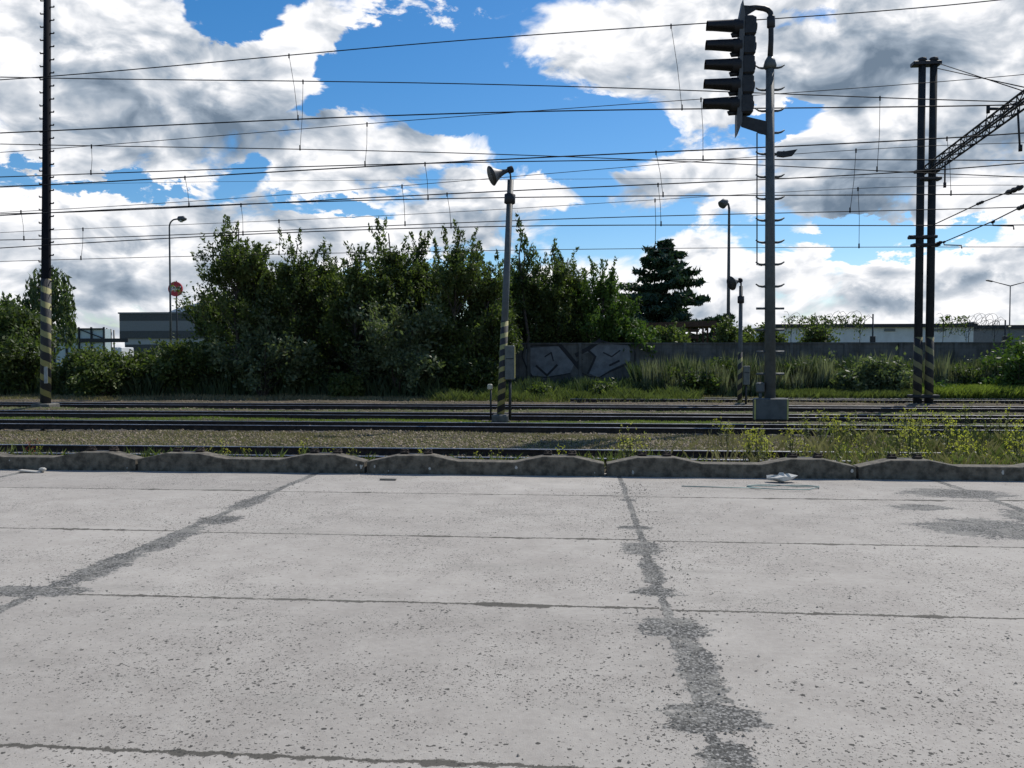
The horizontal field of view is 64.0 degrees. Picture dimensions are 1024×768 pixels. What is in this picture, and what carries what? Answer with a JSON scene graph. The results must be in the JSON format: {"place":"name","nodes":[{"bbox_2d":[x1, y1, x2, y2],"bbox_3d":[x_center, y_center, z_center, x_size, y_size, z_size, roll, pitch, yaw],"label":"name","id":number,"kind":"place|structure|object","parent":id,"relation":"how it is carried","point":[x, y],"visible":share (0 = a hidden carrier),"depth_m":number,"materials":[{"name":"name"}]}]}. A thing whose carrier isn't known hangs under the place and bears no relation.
{"place":"outdoors","nodes":[
{"label":"outdoors","id":0,"kind":"place"},
{"bbox_2d":[0,372,448,397],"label":"tall grass","id":1,"kind":"structure","parent":0,"point":[148,386],"depth_m":43.45,"materials":[{"name":"plant"}]},
{"bbox_2d":[0,442,756,466],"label":"grass","id":2,"kind":"structure","parent":0,"point":[610,457],"depth_m":12.33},
{"bbox_2d":[0,469,1023,767],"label":"pavement","id":3,"kind":"structure","parent":0,"point":[330,653],"depth_m":5.00,"materials":[{"name":"concrete"}]},
{"bbox_2d":[0,451,144,470],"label":"kerb block","id":4,"kind":"structure","parent":3,"relation":"on","point":[104,460],"depth_m":11.90,"materials":[{"name":"concrete"}]},
{"bbox_2d":[138,451,368,473],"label":"kerb block","id":5,"kind":"structure","parent":3,"relation":"on","point":[204,461],"depth_m":11.69,"materials":[{"name":"concrete"}]},
{"bbox_2d":[367,453,603,475],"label":"kerb block","id":6,"kind":"structure","parent":3,"relation":"on","point":[538,465],"depth_m":11.42,"materials":[{"name":"concrete"}]},
{"bbox_2d":[0,481,1023,767],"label":"grit","id":7,"kind":"object","parent":3,"relation":"on","point":[618,619],"visible":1,"depth_m":5.56,"materials":[{"name":"stone"}]},
{"bbox_2d":[606,455,855,478],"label":"kerb block","id":8,"kind":"structure","parent":3,"relation":"on","point":[675,466],"depth_m":11.15,"materials":[{"name":"concrete"}]},
{"bbox_2d":[682,484,819,489],"bbox_3d":[2.979,1.286,10.218,1.695,0.024,0.380,0,2,5],"label":"cable loop","id":9,"kind":"object","parent":3,"relation":"on","point":[751,486],"visible":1,"depth_m":10.28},
{"bbox_2d":[766,472,797,481],"bbox_3d":[3.538,1.220,10.728,0.404,0.124,0.154,0,2,5],"label":"crumpled bag","id":10,"kind":"object","parent":3,"relation":"on","point":[781,477],"visible":1,"depth_m":10.71,"materials":[{"name":"plastic"}]},
{"bbox_2d":[853,458,1023,480],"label":"kerb block","id":11,"kind":"structure","parent":3,"relation":"on","point":[901,469],"depth_m":10.93,"materials":[{"name":"concrete"}]},
{"bbox_2d":[0,367,1023,472],"bbox_3d":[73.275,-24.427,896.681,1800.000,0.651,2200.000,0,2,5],"label":"ground","id":12,"kind":"structure","parent":0,"point":[512,411],"depth_m":30.25,"materials":[{"name":"green plant"}]},
{"bbox_2d":[0,291,66,342],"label":"leafy tree","id":13,"kind":"object","parent":12,"relation":"on","point":[23,317],"visible":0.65,"depth_m":45.69,"materials":[{"name":"green plant"}]},
{"bbox_2d":[0,318,67,395],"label":"shrub","id":14,"kind":"object","parent":12,"relation":"on","point":[19,357],"visible":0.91,"depth_m":43.88,"materials":[{"name":"green plant"}]},
{"bbox_2d":[31,0,59,406],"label":"catenary pole","id":15,"kind":"object","parent":12,"relation":"on","point":[45,346],"visible":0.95,"depth_m":32.32,"materials":[{"name":"metal"}]},
{"bbox_2d":[21,264,78,368],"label":"willow tree","id":16,"kind":"object","parent":12,"relation":"on","point":[61,308],"visible":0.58,"depth_m":50.97,"materials":[{"name":"green plant"}]},
{"bbox_2d":[39,342,107,394],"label":"shrub","id":17,"kind":"object","parent":12,"relation":"on","point":[62,371],"visible":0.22,"depth_m":44.14,"materials":[{"name":"green plant"}]},
{"bbox_2d":[53,327,127,365],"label":"glazed shed","id":18,"kind":"structure","parent":12,"relation":"on","point":[100,336],"depth_m":89.03,"materials":[{"name":"glass"}]},
{"bbox_2d":[61,342,134,397],"bbox_3d":[-21.991,-0.768,43.595,3.614,3.005,4.268,-1,2,-24],"label":"shrub","id":19,"kind":"object","parent":12,"relation":"on","point":[104,373],"visible":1,"depth_m":43.12,"materials":[{"name":"green plant"}]},
{"bbox_2d":[114,341,157,394],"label":"shrub","id":20,"kind":"object","parent":12,"relation":"on","point":[136,359],"visible":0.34,"depth_m":44.19,"materials":[{"name":"green plant"}]},
{"bbox_2d":[134,329,208,393],"bbox_3d":[-18.060,-1.123,43.773,3.723,3.584,4.248,-1,2,-36],"label":"shrub","id":21,"kind":"object","parent":12,"relation":"on","point":[168,365],"visible":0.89,"depth_m":43.27,"materials":[{"name":"green plant"}]},
{"bbox_2d":[168,281,182,346],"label":"round sign","id":22,"kind":"object","parent":12,"relation":"on","point":[175,293],"visible":0.66,"depth_m":103.43,"materials":[{"name":"metal"}]},
{"bbox_2d":[169,216,186,350],"bbox_3d":[-25.265,-6.254,62.062,1.467,12.870,0.430,0,2,5],"label":"street lamp","id":23,"kind":"object","parent":12,"relation":"on","point":[181,218],"visible":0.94,"depth_m":62.06,"materials":[{"name":"metal"}]},
{"bbox_2d":[172,282,248,347],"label":"poplar tree","id":24,"kind":"object","parent":12,"relation":"on","point":[216,316],"visible":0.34,"depth_m":47.94,"materials":[{"name":"green plant"}]},
{"bbox_2d":[178,323,245,394],"bbox_3d":[-15.947,-1.303,44.266,4.641,3.983,4.235,0,2,-15],"label":"shrub","id":25,"kind":"object","parent":12,"relation":"on","point":[204,369],"visible":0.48,"depth_m":43.46,"materials":[{"name":"green plant"}]},
{"bbox_2d":[118,299,318,355],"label":"warehouse","id":26,"kind":"structure","parent":12,"relation":"on","point":[136,327],"depth_m":124.42,"materials":[{"name":"metal"}]},
{"bbox_2d":[125,338,244,343],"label":"strip window","id":27,"kind":"structure","parent":26,"relation":"in","point":[130,340],"depth_m":124.70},
{"bbox_2d":[170,214,280,382],"bbox_3d":[-14.873,-4.239,43.968,5.349,9.738,4.502,1,2,38],"label":"poplar tree","id":28,"kind":"object","parent":12,"relation":"on","point":[243,268],"visible":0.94,"depth_m":43.38,"materials":[{"name":"green plant"}]},
{"bbox_2d":[214,240,294,349],"bbox_3d":[-13.658,-3.668,45.298,5.101,8.484,3.934,-1,2,-31],"label":"poplar tree","id":29,"kind":"object","parent":12,"relation":"on","point":[269,275],"visible":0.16,"depth_m":44.43,"materials":[{"name":"green plant"}]},
{"bbox_2d":[191,298,328,396],"bbox_3d":[-12.962,-1.940,43.388,6.570,5.275,4.936,0,2,5],"label":"shrub","id":30,"kind":"object","parent":12,"relation":"on","point":[262,355],"visible":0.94,"depth_m":42.38,"materials":[{"name":"green plant"}]},
{"bbox_2d":[257,227,333,353],"bbox_3d":[-11.830,-3.930,44.396,4.492,9.143,3.912,1,2,26],"label":"poplar tree","id":31,"kind":"object","parent":12,"relation":"on","point":[293,280],"visible":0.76,"depth_m":43.99,"materials":[{"name":"green plant"}]},
{"bbox_2d":[272,334,337,395],"bbox_3d":[-11.055,-0.980,43.852,3.811,3.415,3.510,-1,2,-23],"label":"shrub","id":32,"kind":"object","parent":12,"relation":"on","point":[325,370],"visible":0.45,"depth_m":42.99,"materials":[{"name":"green plant"}]},
{"bbox_2d":[297,237,351,372],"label":"poplar tree","id":33,"kind":"object","parent":12,"relation":"on","point":[324,275],"visible":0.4,"depth_m":45.35,"materials":[{"name":"green plant"}]},
{"bbox_2d":[325,365,367,397],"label":"shrub","id":34,"kind":"object","parent":12,"relation":"on","point":[344,384],"visible":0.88,"depth_m":41.91,"materials":[{"name":"green plant"}]},
{"bbox_2d":[315,241,385,379],"bbox_3d":[-8.162,-3.520,43.695,4.270,8.348,3.384,1,2,28],"label":"poplar tree","id":35,"kind":"object","parent":12,"relation":"on","point":[365,285],"visible":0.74,"depth_m":43.31,"materials":[{"name":"green plant"}]},
{"bbox_2d":[0,416,720,423],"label":"grass","id":36,"kind":"structure","parent":12,"relation":"on","point":[309,419],"depth_m":26.13,"materials":[{"name":"plant"}]},
{"bbox_2d":[352,216,430,335],"bbox_3d":[-6.903,-4.311,45.323,4.218,9.845,4.540,1,2,20],"label":"poplar tree","id":37,"kind":"object","parent":12,"relation":"on","point":[391,268],"visible":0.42,"depth_m":44.64,"materials":[{"name":"green plant"}]},
{"bbox_2d":[330,283,454,394],"bbox_3d":[-6.180,-2.302,42.887,6.864,5.974,6.652,0,2,5],"label":"shrub","id":38,"kind":"object","parent":12,"relation":"on","point":[395,345],"visible":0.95,"depth_m":42.27,"materials":[{"name":"green plant"}]},
{"bbox_2d":[400,229,449,351],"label":"poplar tree","id":39,"kind":"object","parent":12,"relation":"on","point":[422,265],"visible":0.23,"depth_m":46.08,"materials":[{"name":"green plant"}]},
{"bbox_2d":[416,332,481,390],"bbox_3d":[-3.352,-1.058,43.956,3.747,3.506,4.270,0,2,5],"label":"shrub","id":40,"kind":"object","parent":12,"relation":"on","point":[453,363],"visible":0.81,"depth_m":42.97,"materials":[{"name":"green plant"}]},
{"bbox_2d":[417,219,503,357],"bbox_3d":[-3.074,-4.180,44.180,4.461,9.601,4.579,2,2,43],"label":"poplar tree","id":41,"kind":"object","parent":12,"relation":"on","point":[461,279],"visible":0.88,"depth_m":43.89,"materials":[{"name":"green plant"}]},
{"bbox_2d":[440,246,513,360],"bbox_3d":[-2.001,-3.710,47.032,4.092,8.500,3.842,1,2,41],"label":"poplar tree","id":42,"kind":"object","parent":12,"relation":"on","point":[479,349],"visible":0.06,"depth_m":46.31,"materials":[{"name":"green plant"}]},
{"bbox_2d":[456,350,506,391],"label":"shrub","id":43,"kind":"object","parent":12,"relation":"on","point":[487,371],"visible":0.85,"depth_m":43.22,"materials":[{"name":"green plant"}]},
{"bbox_2d":[460,249,523,369],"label":"poplar tree","id":44,"kind":"object","parent":12,"relation":"on","point":[490,293],"visible":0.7,"depth_m":44.62,"materials":[{"name":"green plant"}]},
{"bbox_2d":[487,166,514,422],"bbox_3d":[-0.366,-2.798,25.625,0.880,8.003,0.698,-1,2,-27],"label":"loudspeaker post","id":45,"kind":"object","parent":12,"relation":"on","point":[506,358],"visible":0.99,"depth_m":25.53,"materials":[{"name":"metal"}]},
{"bbox_2d":[0,429,1007,451],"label":"gravel","id":46,"kind":"structure","parent":12,"relation":"on","point":[284,434],"depth_m":19.89,"materials":[{"name":"gravel"}]},
{"bbox_2d":[0,444,1015,464],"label":"railway track","id":47,"kind":"structure","parent":12,"relation":"on","point":[378,452],"depth_m":17.23,"materials":[{"name":"metal"}]},
{"bbox_2d":[0,419,1023,436],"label":"railway track","id":48,"kind":"structure","parent":12,"relation":"on","point":[321,426],"depth_m":23.50,"materials":[{"name":"metal"}]},
{"bbox_2d":[0,410,1023,424],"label":"railway track","id":49,"kind":"structure","parent":12,"relation":"on","point":[583,417],"depth_m":27.84,"materials":[{"name":"metal"}]},
{"bbox_2d":[0,402,1023,412],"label":"railway track","id":50,"kind":"structure","parent":12,"relation":"on","point":[453,407],"depth_m":33.22,"materials":[{"name":"metal"}]},
{"bbox_2d":[0,398,1023,459],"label":"ballast","id":51,"kind":"structure","parent":12,"relation":"on","point":[2,438],"depth_m":20.26,"materials":[{"name":"gravel"}]},
{"bbox_2d":[0,392,1023,403],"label":"grass","id":52,"kind":"structure","parent":12,"relation":"on","point":[257,398],"depth_m":41.13,"materials":[{"name":"plant"}]},
{"bbox_2d":[0,406,1023,414],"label":"grass","id":53,"kind":"structure","parent":12,"relation":"on","point":[532,409],"depth_m":30.68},
{"bbox_2d":[513,211,531,342],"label":"poplar tree","id":54,"kind":"object","parent":12,"relation":"on","point":[519,263],"visible":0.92,"depth_m":48.70,"materials":[{"name":"green plant"}]},
{"bbox_2d":[500,243,567,342],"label":"poplar tree","id":55,"kind":"object","parent":12,"relation":"on","point":[533,282],"visible":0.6,"depth_m":49.04,"materials":[{"name":"green plant"}]},
{"bbox_2d":[520,381,554,396],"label":"shrub","id":56,"kind":"object","parent":12,"relation":"on","point":[540,388],"visible":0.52,"depth_m":41.74,"materials":[{"name":"green plant"}]},
{"bbox_2d":[512,261,575,342],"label":"poplar tree","id":57,"kind":"object","parent":12,"relation":"on","point":[541,323],"visible":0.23,"depth_m":49.34,"materials":[{"name":"green plant"}]},
{"bbox_2d":[519,238,583,342],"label":"poplar tree","id":58,"kind":"object","parent":12,"relation":"on","point":[562,272],"visible":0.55,"depth_m":49.47,"materials":[{"name":"green plant"}]},
{"bbox_2d":[422,384,704,402],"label":"grass","id":59,"kind":"structure","parent":12,"relation":"on","point":[447,394],"depth_m":39.89,"materials":[{"name":"plant"}]},
{"bbox_2d":[541,247,600,341],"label":"poplar tree","id":60,"kind":"object","parent":12,"relation":"on","point":[560,258],"visible":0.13,"depth_m":50.33,"materials":[{"name":"green plant"}]},
{"bbox_2d":[548,258,604,342],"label":"poplar tree","id":61,"kind":"object","parent":12,"relation":"on","point":[574,325],"visible":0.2,"depth_m":49.92,"materials":[{"name":"green plant"}]},
{"bbox_2d":[591,377,618,395],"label":"shrub","id":62,"kind":"object","parent":12,"relation":"on","point":[603,385],"visible":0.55,"depth_m":41.61,"materials":[{"name":"green plant"}]},
{"bbox_2d":[569,255,642,342],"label":"poplar tree","id":63,"kind":"object","parent":12,"relation":"on","point":[606,291],"visible":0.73,"depth_m":49.16,"materials":[{"name":"green plant"}]},
{"bbox_2d":[597,307,664,359],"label":"leafy tree","id":64,"kind":"object","parent":12,"relation":"on","point":[623,328],"visible":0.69,"depth_m":48.31,"materials":[{"name":"green plant"}]},
{"bbox_2d":[363,374,971,396],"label":"tall grass","id":65,"kind":"structure","parent":12,"relation":"on","point":[583,384],"depth_m":43.51,"materials":[{"name":"plant"}]},
{"bbox_2d":[647,317,690,342],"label":"leafy tree","id":66,"kind":"object","parent":12,"relation":"on","point":[670,333],"visible":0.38,"depth_m":49.58,"materials":[{"name":"green plant"}]},
{"bbox_2d":[605,238,735,342],"bbox_3d":[11.264,-5.475,61.432,12.632,11.170,11.563,0,2,5],"label":"pine tree","id":67,"kind":"object","parent":12,"relation":"on","point":[669,269],"visible":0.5,"depth_m":60.03,"materials":[{"name":"green plant"}]},
{"bbox_2d":[334,338,1023,382],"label":"concrete wall","id":68,"kind":"structure","parent":12,"relation":"on","point":[555,361],"depth_m":47.33,"materials":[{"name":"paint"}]},
{"bbox_2d":[934,313,1005,341],"bbox_3d":[25.804,-3.049,46.291,3.834,1.975,0.642,0,2,5],"label":"wire coil","id":69,"kind":"object","parent":68,"relation":"attached to","point":[979,327],"visible":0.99,"depth_m":46.27,"materials":[{"name":"metal"}]},
{"bbox_2d":[644,321,716,342],"bbox_3d":[11.297,-1.974,56.735,5.062,4.625,3.400,0,2,5],"label":"timber shelter","id":70,"kind":"object","parent":12,"relation":"on","point":[698,324],"visible":0.26,"depth_m":55.06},
{"bbox_2d":[676,366,722,396],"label":"shrub","id":71,"kind":"object","parent":12,"relation":"on","point":[691,380],"visible":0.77,"depth_m":42.73,"materials":[{"name":"green plant"}]},
{"bbox_2d":[708,356,736,383],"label":"shrub","id":72,"kind":"object","parent":12,"relation":"on","point":[725,365],"visible":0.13,"depth_m":44.56,"materials":[{"name":"green plant"}]},
{"bbox_2d":[718,199,729,324],"bbox_3d":[14.150,-5.979,54.862,0.828,12.742,0.590,-1,2,-29],"label":"street lamp","id":73,"kind":"object","parent":12,"relation":"on","point":[723,203],"visible":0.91,"depth_m":54.69,"materials":[{"name":"metal"}]},
{"bbox_2d":[707,315,749,341],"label":"tree","id":74,"kind":"object","parent":12,"relation":"on","point":[726,333],"visible":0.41,"depth_m":51.69,"materials":[{"name":"green plant"}]},
{"bbox_2d":[727,276,749,404],"bbox_3d":[9.730,-1.770,35.260,0.927,5.684,0.621,-1,2,-19],"label":"loudspeaker post","id":75,"kind":"object","parent":12,"relation":"on","point":[732,282],"visible":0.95,"depth_m":35.20,"materials":[{"name":"metal"}]},
{"bbox_2d":[736,324,761,341],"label":"tree","id":76,"kind":"object","parent":12,"relation":"on","point":[750,337],"visible":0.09,"depth_m":52.54,"materials":[{"name":"green plant"}]},
{"bbox_2d":[702,0,796,419],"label":"railway signal","id":77,"kind":"object","parent":12,"relation":"on","point":[742,46],"visible":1,"depth_m":25.04,"materials":[{"name":"grey paint"}]},
{"bbox_2d":[754,322,790,341],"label":"tree","id":78,"kind":"object","parent":12,"relation":"on","point":[780,337],"visible":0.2,"depth_m":51.95,"materials":[{"name":"green plant"}]},
{"bbox_2d":[570,397,1023,404],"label":"railway track","id":79,"kind":"structure","parent":12,"relation":"on","point":[896,400],"depth_m":38.60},
{"bbox_2d":[780,354,821,380],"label":"shrub","id":80,"kind":"object","parent":12,"relation":"on","point":[787,365],"visible":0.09,"depth_m":43.79,"materials":[{"name":"green plant"}]},
{"bbox_2d":[795,313,839,341],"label":"tree","id":81,"kind":"object","parent":12,"relation":"on","point":[814,337],"visible":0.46,"depth_m":51.02,"materials":[{"name":"green plant"}]},
{"bbox_2d":[625,348,1017,396],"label":"tall grass","id":82,"kind":"structure","parent":12,"relation":"on","point":[827,370],"depth_m":42.99,"materials":[{"name":"plant"}]},
{"bbox_2d":[659,423,1023,464],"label":"tall grass","id":83,"kind":"structure","parent":12,"relation":"on","point":[818,449],"depth_m":16.37,"materials":[{"name":"plant"}]},
{"bbox_2d":[827,365,872,391],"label":"shrub","id":84,"kind":"object","parent":12,"relation":"on","point":[849,379],"visible":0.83,"depth_m":41.37,"materials":[{"name":"green plant"}]},
{"bbox_2d":[776,387,934,398],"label":"grass","id":85,"kind":"structure","parent":12,"relation":"on","point":[836,393],"depth_m":39.98,"materials":[{"name":"plant"}]},
{"bbox_2d":[752,322,977,341],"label":"building","id":86,"kind":"structure","parent":12,"relation":"on","point":[893,332],"depth_m":86.86,"materials":[{"name":"metal"}]},
{"bbox_2d":[849,346,912,390],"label":"shrub","id":87,"kind":"object","parent":12,"relation":"on","point":[884,375],"visible":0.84,"depth_m":41.34,"materials":[{"name":"green plant"}]},
{"bbox_2d":[904,57,941,403],"bbox_3d":[17.566,-6.352,34.915,1.377,14.874,0.900,0,2,5],"label":"twin pole","id":88,"kind":"object","parent":12,"relation":"on","point":[921,64],"visible":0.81,"depth_m":34.81,"materials":[{"name":"metal"}]},
{"bbox_2d":[925,89,1023,187],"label":"gantry beam","id":89,"kind":"structure","parent":88,"relation":"attached to","point":[999,117],"depth_m":28.30,"materials":[{"name":"metal"}]},
{"bbox_2d":[12,177,948,185],"bbox_3d":[-1.641,-7.747,31.526,49.386,0.446,0.013,0,2,5],"label":"overhead line","id":90,"kind":"object","parent":89,"relation":"hanging from","point":[523,179],"visible":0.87,"depth_m":31.37,"materials":[{"name":"black metal"}]},
{"bbox_2d":[0,185,976,261],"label":"overhead line","id":91,"kind":"object","parent":89,"relation":"hanging from","point":[655,199],"visible":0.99,"depth_m":32.43,"materials":[{"name":"black metal"}]},
{"bbox_2d":[0,0,1016,133],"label":"overhead line","id":92,"kind":"object","parent":89,"relation":"hanging from","point":[670,25],"visible":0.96,"depth_m":26.85,"materials":[{"name":"black metal"}]},
{"bbox_2d":[0,162,1023,247],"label":"overhead line","id":93,"kind":"object","parent":89,"relation":"hanging from","point":[446,194],"visible":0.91,"depth_m":30.21,"materials":[{"name":"black metal"}]},
{"bbox_2d":[0,77,1023,176],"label":"overhead line","id":94,"kind":"object","parent":89,"relation":"hanging from","point":[879,97],"visible":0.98,"depth_m":27.61,"materials":[{"name":"black metal"}]},
{"bbox_2d":[0,74,1023,176],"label":"overhead line","id":95,"kind":"object","parent":89,"relation":"hanging from","point":[365,164],"visible":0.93,"depth_m":28.29,"materials":[{"name":"black metal"}]},
{"bbox_2d":[0,142,1023,240],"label":"overhead line","id":96,"kind":"object","parent":89,"relation":"hanging from","point":[405,224],"visible":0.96,"depth_m":29.92,"materials":[{"name":"black metal"}]},
{"bbox_2d":[934,185,1023,224],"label":"cross span wire","id":97,"kind":"object","parent":88,"relation":"attached to","point":[1015,189],"visible":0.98,"depth_m":28.21,"materials":[{"name":"black metal"}]},
{"bbox_2d":[0,132,1023,215],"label":"overhead line","id":98,"kind":"object","parent":97,"relation":"hanging from","point":[663,195],"visible":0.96,"depth_m":29.02,"materials":[{"name":"black metal"}]},
{"bbox_2d":[936,204,1023,248],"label":"cross span wire","id":99,"kind":"object","parent":88,"relation":"attached to","point":[1020,207],"visible":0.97,"depth_m":30.47,"materials":[{"name":"black metal"}]},
{"bbox_2d":[938,63,1023,90],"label":"stay cable","id":100,"kind":"object","parent":88,"relation":"attached to","point":[995,81],"visible":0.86,"depth_m":29.06,"materials":[{"name":"black metal"}]},
{"bbox_2d":[937,361,986,384],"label":"shrub","id":101,"kind":"object","parent":12,"relation":"on","point":[977,374],"visible":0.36,"depth_m":41.88,"materials":[{"name":"green plant"}]},
{"bbox_2d":[961,326,1023,385],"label":"shrub","id":102,"kind":"object","parent":12,"relation":"on","point":[1013,358],"visible":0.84,"depth_m":41.11,"materials":[{"name":"green plant"}]},
{"bbox_2d":[975,373,1019,385],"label":"shrub","id":103,"kind":"object","parent":12,"relation":"on","point":[996,380],"visible":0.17,"depth_m":40.91,"materials":[{"name":"green plant"}]},
{"bbox_2d":[973,325,1023,341],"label":"building","id":104,"kind":"structure","parent":12,"relation":"on","point":[987,336],"depth_m":91.73,"materials":[{"name":"metal"}]},
{"bbox_2d":[0,0,1023,346],"label":"sky","id":105,"kind":"structure","parent":0,"point":[982,39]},
{"bbox_2d":[781,311,872,341],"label":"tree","id":106,"kind":"object","parent":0,"point":[860,322],"visible":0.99,"depth_m":46.90,"materials":[{"name":"plant"}]},
{"bbox_2d":[781,314,969,339],"bbox_3d":[20.492,-3.194,46.725,10.702,1.579,1.171,0,2,5],"label":"creeper","id":107,"kind":"object","parent":106,"relation":"attached to","point":[841,321],"visible":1,"depth_m":46.73,"materials":[{"name":"green plant"}]},
{"bbox_2d":[912,383,1023,398],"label":"grass","id":108,"kind":"structure","parent":0,"point":[978,391],"depth_m":39.32,"materials":[{"name":"plant"}]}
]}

